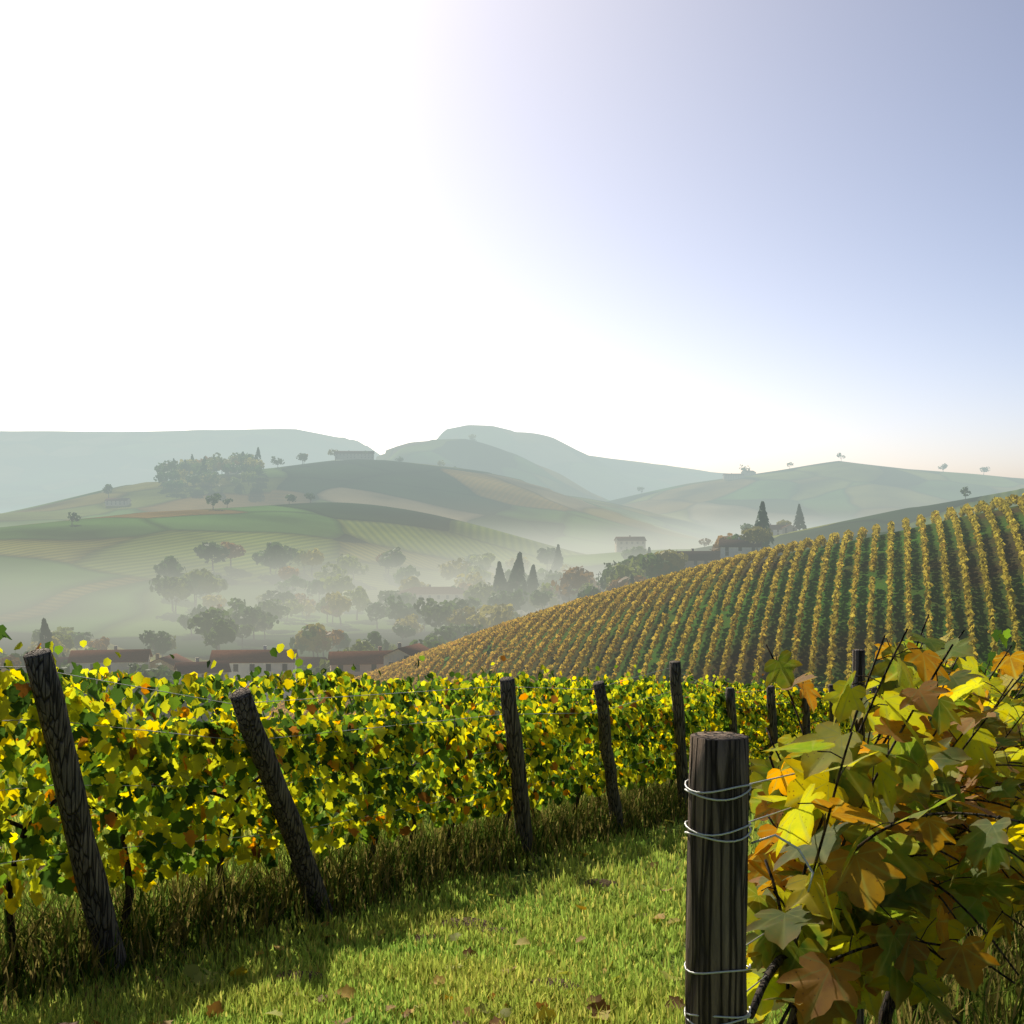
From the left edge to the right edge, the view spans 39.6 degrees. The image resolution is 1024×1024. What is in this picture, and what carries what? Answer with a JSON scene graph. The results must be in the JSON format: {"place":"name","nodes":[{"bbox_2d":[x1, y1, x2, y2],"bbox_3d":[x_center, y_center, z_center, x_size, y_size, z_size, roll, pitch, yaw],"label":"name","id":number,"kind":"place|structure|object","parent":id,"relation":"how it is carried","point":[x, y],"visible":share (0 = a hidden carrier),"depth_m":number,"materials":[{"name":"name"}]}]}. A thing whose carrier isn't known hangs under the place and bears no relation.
{"place":"outdoors","nodes":[
{"label":"outdoors","id":0,"kind":"place"},
{"bbox_2d":[0,425,1023,1023],"bbox_3d":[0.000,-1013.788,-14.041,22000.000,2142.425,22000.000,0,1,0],"label":"hilly terrain","id":1,"kind":"structure","parent":0,"point":[502,495],"depth_m":776.03,"materials":[{"name":"green plant"}]},
{"bbox_2d":[68,492,314,524],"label":"hill tree","id":2,"kind":"object","parent":1,"relation":"on","point":[213,500],"visible":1,"depth_m":804.68,"materials":[{"name":"green plant"}]},
{"bbox_2d":[153,447,264,492],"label":"tree grove","id":3,"kind":"object","parent":1,"relation":"on","point":[247,466],"visible":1,"depth_m":1221.27,"materials":[{"name":"green plant"}]},
{"bbox_2d":[0,618,447,723],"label":"village trees","id":4,"kind":"object","parent":1,"relation":"on","point":[67,639],"visible":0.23,"depth_m":383.17,"materials":[{"name":"green plant"}]},
{"bbox_2d":[55,643,429,719],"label":"village houses","id":5,"kind":"structure","parent":1,"relation":"on","point":[241,663],"depth_m":316.34,"materials":[{"name":"paint"}]},
{"bbox_2d":[101,449,456,497],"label":"hill tree","id":6,"kind":"object","parent":1,"relation":"on","point":[278,461],"visible":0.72,"depth_m":1330.58,"materials":[{"name":"green plant"}]},
{"bbox_2d":[0,640,811,834],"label":"grapevine row","id":7,"kind":"object","parent":1,"relation":"on","point":[216,687],"visible":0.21,"depth_m":16.38,"materials":[{"name":"green plant"}]},
{"bbox_2d":[4,720,827,978],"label":"vine trunks","id":8,"kind":"object","parent":1,"relation":"on","point":[129,890],"visible":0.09,"depth_m":8.43,"materials":[{"name":"brown plant"}]},
{"bbox_2d":[149,541,687,656],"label":"valley trees","id":9,"kind":"object","parent":1,"relation":"on","point":[217,623],"visible":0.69,"depth_m":519.24,"materials":[{"name":"green plant"}]},
{"bbox_2d":[0,625,883,914],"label":"vine foliage","id":10,"kind":"object","parent":1,"relation":"on","point":[180,757],"visible":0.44,"depth_m":9.78,"materials":[{"name":"green plant"}]},
{"bbox_2d":[23,648,876,974],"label":"wooden posts","id":11,"kind":"object","parent":1,"relation":"on","point":[91,882],"visible":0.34,"depth_m":8.96,"materials":[{"name":"brown wood"}]},
{"bbox_2d":[0,666,867,991],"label":"vineyard wires","id":12,"kind":"object","parent":11,"relation":"attached to","point":[384,768],"visible":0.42,"depth_m":8.97,"materials":[{"name":"silver metal"}]},
{"bbox_2d":[105,450,796,614],"bbox_3d":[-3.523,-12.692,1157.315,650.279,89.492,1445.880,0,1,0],"label":"buildings","id":13,"kind":"structure","parent":1,"relation":"on","point":[730,548],"depth_m":555.25,"materials":[{"name":"paint"}]},
{"bbox_2d":[276,878,646,991],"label":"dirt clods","id":14,"kind":"object","parent":1,"relation":"on","point":[603,882],"visible":0.18,"depth_m":9.05,"materials":[{"name":"brown soil"}]},
{"bbox_2d":[468,434,476,440],"bbox_3d":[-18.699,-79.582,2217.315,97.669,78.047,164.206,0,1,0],"label":"hill tree","id":15,"kind":"object","parent":1,"relation":"on","point":[471,436],"visible":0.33,"depth_m":2141.76,"materials":[{"name":"green plant"}]},
{"bbox_2d":[0,820,1013,1023],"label":"fallen leaves","id":16,"kind":"object","parent":1,"relation":"on","point":[599,1002],"visible":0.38,"depth_m":7.07,"materials":[{"name":"plant"}]},
{"bbox_2d":[0,753,1023,1023],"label":"grass","id":17,"kind":"structure","parent":1,"relation":"on","point":[242,923],"depth_m":8.37,"materials":[{"name":"green plant"}]},
{"bbox_2d":[446,501,773,625],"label":"trees","id":18,"kind":"object","parent":1,"relation":"on","point":[760,531],"visible":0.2,"depth_m":458.36,"materials":[{"name":"green plant"}]},
{"bbox_2d":[468,504,806,612],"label":"cypress trees","id":19,"kind":"object","parent":1,"relation":"on","point":[516,580],"visible":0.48,"depth_m":525.87,"materials":[{"name":"green plant"}]},
{"bbox_2d":[263,493,1023,742],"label":"vineyard rows","id":20,"kind":"object","parent":1,"relation":"on","point":[516,628],"visible":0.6,"depth_m":223.07,"materials":[{"name":"green plant"}]},
{"bbox_2d":[685,731,748,1023],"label":"post","id":21,"kind":"object","parent":1,"relation":"on","point":[716,897],"visible":0.95,"depth_m":3.05,"materials":[{"name":"brown wood"}]},
{"bbox_2d":[684,780,813,1023],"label":"post wire wraps","id":22,"kind":"object","parent":21,"relation":"attached to","point":[748,1015],"visible":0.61,"depth_m":3.06,"materials":[{"name":"grey metal"}]},
{"bbox_2d":[637,453,989,493],"bbox_3d":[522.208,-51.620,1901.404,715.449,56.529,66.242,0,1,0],"label":"ridge tree","id":23,"kind":"object","parent":1,"relation":"on","point":[984,469],"visible":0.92,"depth_m":1888.36,"materials":[{"name":"green plant"}]},
{"bbox_2d":[698,486,970,546],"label":"hill tree","id":24,"kind":"object","parent":1,"relation":"on","point":[963,492],"visible":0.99,"depth_m":684.86,"materials":[{"name":"green plant"}]},
{"bbox_2d":[746,614,1023,1023],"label":"vines","id":25,"kind":"object","parent":1,"relation":"on","point":[887,873],"depth_m":3.84,"materials":[{"name":"plant"}]},
{"bbox_2d":[852,649,978,1023],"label":"vine row posts","id":26,"kind":"object","parent":1,"relation":"on","point":[858,661],"visible":0.09,"depth_m":4.79,"materials":[{"name":"brown wood"}]},
{"bbox_2d":[942,629,1023,699],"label":"vine foliage","id":27,"kind":"object","parent":1,"relation":"on","point":[996,635],"visible":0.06,"depth_m":11.21,"materials":[{"name":"green plant"}]},
{"bbox_2d":[0,0,1023,477],"label":"sky","id":28,"kind":"structure","parent":0,"point":[718,236],"materials":[{"name":"white"}]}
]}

